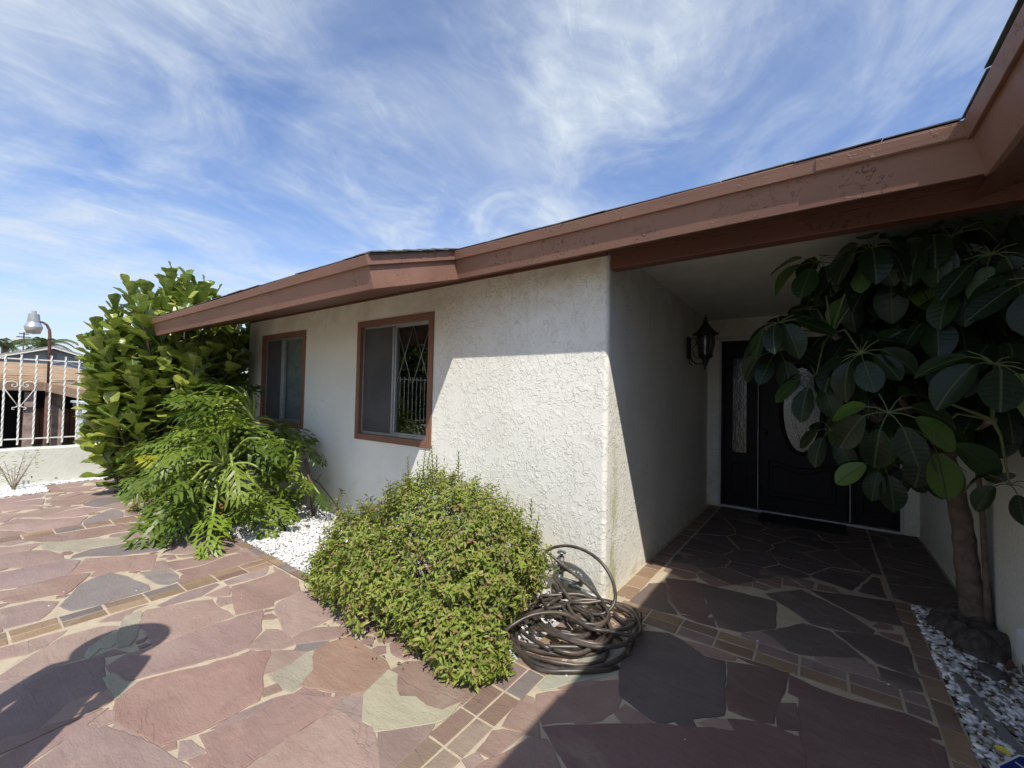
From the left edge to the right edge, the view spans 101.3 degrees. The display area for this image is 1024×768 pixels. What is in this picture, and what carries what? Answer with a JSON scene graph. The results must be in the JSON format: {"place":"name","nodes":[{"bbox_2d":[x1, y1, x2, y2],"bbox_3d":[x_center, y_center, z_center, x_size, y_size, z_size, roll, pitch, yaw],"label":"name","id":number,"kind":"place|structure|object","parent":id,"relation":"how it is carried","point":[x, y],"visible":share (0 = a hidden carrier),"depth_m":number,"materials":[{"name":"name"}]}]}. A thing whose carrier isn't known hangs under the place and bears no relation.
{"place":"outdoors","nodes":[
{"label":"outdoors","id":0,"kind":"place"},
{"bbox_2d":[0,346,85,368],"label":"gabled house","id":1,"kind":"structure","parent":0,"point":[58,353],"depth_m":17.48,"materials":[{"name":"grey"}]},
{"bbox_2d":[16,332,30,349],"bbox_3d":[-30.438,-1.425,26.126,0.067,3.600,0.600,0,-2,36],"label":"antenna","id":2,"kind":"object","parent":1,"relation":"on","point":[23,336],"visible":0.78,"depth_m":26.14,"materials":[{"name":"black metal"}]},
{"bbox_2d":[0,465,981,767],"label":"paving","id":3,"kind":"structure","parent":0,"point":[178,655],"depth_m":2.08,"materials":[{"name":"brown stone"}]},
{"bbox_2d":[495,544,642,673],"bbox_3d":[0.310,1.255,2.447,0.817,0.365,0.819,0,-2,36],"label":"garden hose","id":4,"kind":"object","parent":3,"relation":"on","point":[581,647],"visible":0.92,"depth_m":2.33,"materials":[{"name":"rubber"}]},
{"bbox_2d":[568,583,596,596],"bbox_3d":[0.488,1.407,2.840,0.234,0.056,0.041,0,-2,36],"label":"drain pipe","id":5,"kind":"object","parent":3,"relation":"on","point":[578,589],"visible":0.67,"depth_m":2.84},
{"bbox_2d":[319,558,1023,765],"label":"leaf litter","id":6,"kind":"object","parent":3,"relation":"on","point":[993,695],"visible":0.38,"depth_m":2.03,"materials":[{"name":"brown plant"}]},
{"bbox_2d":[0,0,1016,372],"label":"sky","id":7,"kind":"structure","parent":0,"point":[238,144],"materials":[{"name":"blue"}]},
{"bbox_3d":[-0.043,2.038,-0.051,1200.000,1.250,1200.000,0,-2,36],"label":"ground","id":8,"kind":"structure","parent":0,"visible":0},
{"bbox_2d":[0,338,35,352],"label":"palm tree","id":9,"kind":"object","parent":8,"relation":"on","point":[5,345],"visible":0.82,"depth_m":30.54,"materials":[{"name":"green plant"}]},
{"bbox_2d":[23,311,51,445],"bbox_3d":[-9.710,0.543,8.531,0.270,4.060,0.396,-1,-3,60],"label":"yard lamp","id":10,"kind":"object","parent":8,"relation":"on","point":[33,325],"visible":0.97,"depth_m":8.65,"materials":[{"name":"metal"}]},
{"bbox_2d":[5,337,78,352],"bbox_3d":[-34.487,-0.365,30.701,3.712,6.139,4.144,2,-2,-24],"label":"palm tree","id":11,"kind":"object","parent":8,"relation":"on","point":[43,342],"visible":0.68,"depth_m":30.51,"materials":[{"name":"green plant"}]},
{"bbox_2d":[70,400,157,443],"bbox_3d":[-7.775,1.545,9.731,1.155,2.300,3.415,0,-2,36],"label":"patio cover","id":12,"kind":"object","parent":8,"relation":"on","point":[80,412],"visible":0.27,"depth_m":8.17,"materials":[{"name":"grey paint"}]},
{"bbox_2d":[0,444,244,486],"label":"yard wall","id":13,"kind":"structure","parent":8,"relation":"on","point":[60,462],"depth_m":5.80,"materials":[{"name":"paint"}]},
{"bbox_2d":[0,354,246,445],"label":"iron fence","id":14,"kind":"object","parent":13,"relation":"on","point":[21,358],"visible":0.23,"depth_m":5.74,"materials":[{"name":"white metal"}]},
{"bbox_2d":[0,361,246,448],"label":"neighbour house","id":15,"kind":"structure","parent":8,"relation":"on","point":[26,414],"depth_m":10.28,"materials":[{"name":"beige"}]},
{"bbox_2d":[71,261,251,492],"bbox_3d":[-4.353,-0.099,5.900,1.828,3.334,2.460,0,-2,36],"label":"fig tree","id":16,"kind":"object","parent":8,"relation":"on","point":[126,383],"visible":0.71,"depth_m":5.35,"materials":[{"name":"green plant"}]},
{"bbox_2d":[212,495,573,661],"bbox_3d":[-1.921,1.458,4.042,5.325,0.025,1.002,0,-2,36],"label":"front bed base","id":17,"kind":"object","parent":8,"relation":"on","point":[541,635],"depth_m":2.64,"materials":[{"name":"brown soil"}]},
{"bbox_2d":[113,381,319,549],"bbox_3d":[-3.327,0.801,4.616,2.249,1.710,1.727,0,-2,36],"label":"philodendron","id":18,"kind":"object","parent":17,"relation":"on","point":[167,508],"visible":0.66,"depth_m":4.20,"materials":[{"name":"green plant"}]},
{"bbox_2d":[121,405,316,560],"bbox_3d":[-2.861,0.915,4.213,1.906,1.382,1.642,0,-2,36],"label":"philodendron","id":19,"kind":"object","parent":17,"relation":"on","point":[229,476],"visible":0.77,"depth_m":3.73,"materials":[{"name":"green plant"}]},
{"bbox_2d":[210,482,300,542],"bbox_3d":[-2.522,1.282,4.131,0.818,0.551,0.971,2,-2,-26],"label":"philodendron","id":20,"kind":"object","parent":17,"relation":"on","point":[256,515],"visible":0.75,"depth_m":3.98,"materials":[{"name":"green plant"}]},
{"bbox_2d":[216,500,225,512],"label":"dead leaf","id":21,"kind":"object","parent":20,"relation":"attached to","point":[219,504],"visible":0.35,"depth_m":4.32,"materials":[{"name":"brown plant"}]},
{"bbox_2d":[251,430,332,517],"bbox_3d":[-2.406,0.982,4.449,1.004,0.957,0.622,0,-2,36],"label":"philodendron","id":22,"kind":"object","parent":17,"relation":"on","point":[303,481],"visible":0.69,"depth_m":4.39,"materials":[{"name":"green plant"}]},
{"bbox_2d":[197,490,568,650],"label":"pebbles","id":23,"kind":"object","parent":17,"relation":"on","point":[297,532],"visible":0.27,"depth_m":3.83,"materials":[{"name":"white gravel"}]},
{"bbox_2d":[298,473,347,520],"bbox_3d":[-1.926,1.213,4.469,1.070,0.455,0.295,0,-2,36],"label":"dry branch","id":24,"kind":"object","parent":23,"relation":"on","point":[324,490],"depth_m":4.59,"materials":[{"name":"brown wood"}]},
{"bbox_2d":[333,488,345,517],"bbox_3d":[-1.792,1.270,4.353,0.157,0.375,0.115,0,-2,36],"label":"weed","id":25,"kind":"object","parent":23,"relation":"on","point":[341,490],"visible":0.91,"depth_m":4.36,"materials":[{"name":"green plant"}]},
{"bbox_2d":[297,443,559,693],"bbox_3d":[-0.522,0.992,2.729,1.779,1.154,1.240,0,-2,36],"label":"shrub","id":26,"kind":"object","parent":17,"relation":"on","point":[478,654],"visible":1,"depth_m":2.36,"materials":[{"name":"green plant"}]},
{"bbox_2d":[551,550,582,592],"bbox_3d":[0.372,1.312,2.871,0.214,0.305,0.167,1,-1,2],"label":"garden tap","id":27,"kind":"object","parent":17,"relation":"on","point":[560,577],"visible":0.75,"depth_m":2.87,"materials":[{"name":"metal"}]},
{"bbox_2d":[151,0,1023,679],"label":"house","id":28,"kind":"structure","parent":8,"relation":"on","point":[565,386],"depth_m":3.28,"materials":[{"name":"white paint"}]},
{"bbox_2d":[259,330,306,428],"bbox_3d":[-2.988,-0.056,5.529,1.162,1.221,0.102,0,-2,36],"label":"window","id":29,"kind":"structure","parent":28,"relation":"in","point":[276,362],"depth_m":5.56,"materials":[{"name":"grey glass"}]},
{"bbox_2d":[354,311,434,448],"bbox_3d":[-1.175,-0.038,4.187,1.174,1.246,0.084,0,-2,36],"label":"window","id":30,"kind":"structure","parent":28,"relation":"in","point":[378,341],"depth_m":4.28,"materials":[{"name":"brown paint"}]},
{"bbox_2d":[687,315,719,369],"bbox_3d":[2.044,-0.445,4.488,0.259,0.600,0.312,2,-2,-31],"label":"wall lantern","id":31,"kind":"object","parent":28,"relation":"attached to","point":[705,333],"depth_m":4.42,"materials":[{"name":"black metal"}]},
{"bbox_2d":[759,343,847,521],"bbox_3d":[3.382,0.527,4.905,0.850,2.005,0.121,0,-2,36],"label":"door","id":32,"kind":"structure","parent":28,"relation":"in","point":[788,482],"depth_m":4.96,"materials":[{"name":"black paint"}]},
{"bbox_2d":[1016,627,1023,672],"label":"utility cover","id":33,"kind":"object","parent":28,"relation":"attached to","point":[1020,643],"visible":1,"depth_m":1.94,"materials":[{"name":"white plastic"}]},
{"bbox_2d":[913,610,1017,767],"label":"side bed base","id":34,"kind":"object","parent":8,"relation":"on","point":[952,697],"depth_m":1.96,"materials":[{"name":"brown soil"}]},
{"bbox_2d":[741,215,1023,665],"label":"umbrella tree","id":35,"kind":"object","parent":34,"relation":"on","point":[922,329],"visible":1,"depth_m":2.01,"materials":[{"name":"green plant"}]},
{"bbox_2d":[910,603,1023,767],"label":"pebbles","id":36,"kind":"object","parent":34,"relation":"on","point":[1001,701],"visible":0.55,"depth_m":1.95,"materials":[{"name":"white gravel"}]},
{"bbox_2d":[934,640,946,644],"bbox_3d":[2.395,1.445,2.350,0.055,0.012,0.055,0,-2,36],"label":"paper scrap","id":37,"kind":"object","parent":36,"relation":"on","point":[942,642],"visible":1,"depth_m":2.35,"materials":[{"name":"white paper"}]},
{"bbox_2d":[947,670,1023,755],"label":"edging strip","id":38,"kind":"object","parent":36,"relation":"on","point":[1002,733],"visible":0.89,"depth_m":1.82,"materials":[{"name":"stone"}]},
{"bbox_2d":[977,662,1009,681],"bbox_3d":[2.419,1.450,2.116,0.109,0.042,0.155,0,-2,36],"label":"rock","id":39,"kind":"object","parent":36,"relation":"on","point":[993,672],"visible":0.99,"depth_m":2.09,"materials":[{"name":"grey stone"}]},
{"bbox_2d":[993,745,1011,760],"bbox_3d":[1.828,1.413,1.567,0.047,0.100,0.047,0,-2,36],"label":"flower","id":40,"kind":"object","parent":36,"relation":"on","point":[1003,750],"visible":0.93,"depth_m":1.57,"materials":[{"name":"yellow plant"}]},
{"bbox_2d":[997,754,1023,767],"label":"yard sign","id":41,"kind":"object","parent":36,"relation":"on","point":[1016,761],"visible":1,"depth_m":1.52,"materials":[{"name":"blue plastic"}]},
{"bbox_2d":[1005,662,1018,670],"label":"dead leaf","id":42,"kind":"object","parent":36,"relation":"on","point":[1009,666],"visible":1,"depth_m":2.10,"materials":[{"name":"brown plant"}]},
{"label":"yard bed base","id":43,"kind":"structure","parent":0,"visible":0},
{"bbox_2d":[0,477,104,497],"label":"pebbles","id":44,"kind":"object","parent":43,"relation":"on","point":[21,490],"visible":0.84,"depth_m":5.41,"materials":[{"name":"white gravel"}]},
{"bbox_2d":[0,446,43,489],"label":"dry bush","id":45,"kind":"object","parent":44,"relation":"on","point":[13,487],"visible":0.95,"depth_m":5.36,"materials":[{"name":"beige plant"}]}
]}

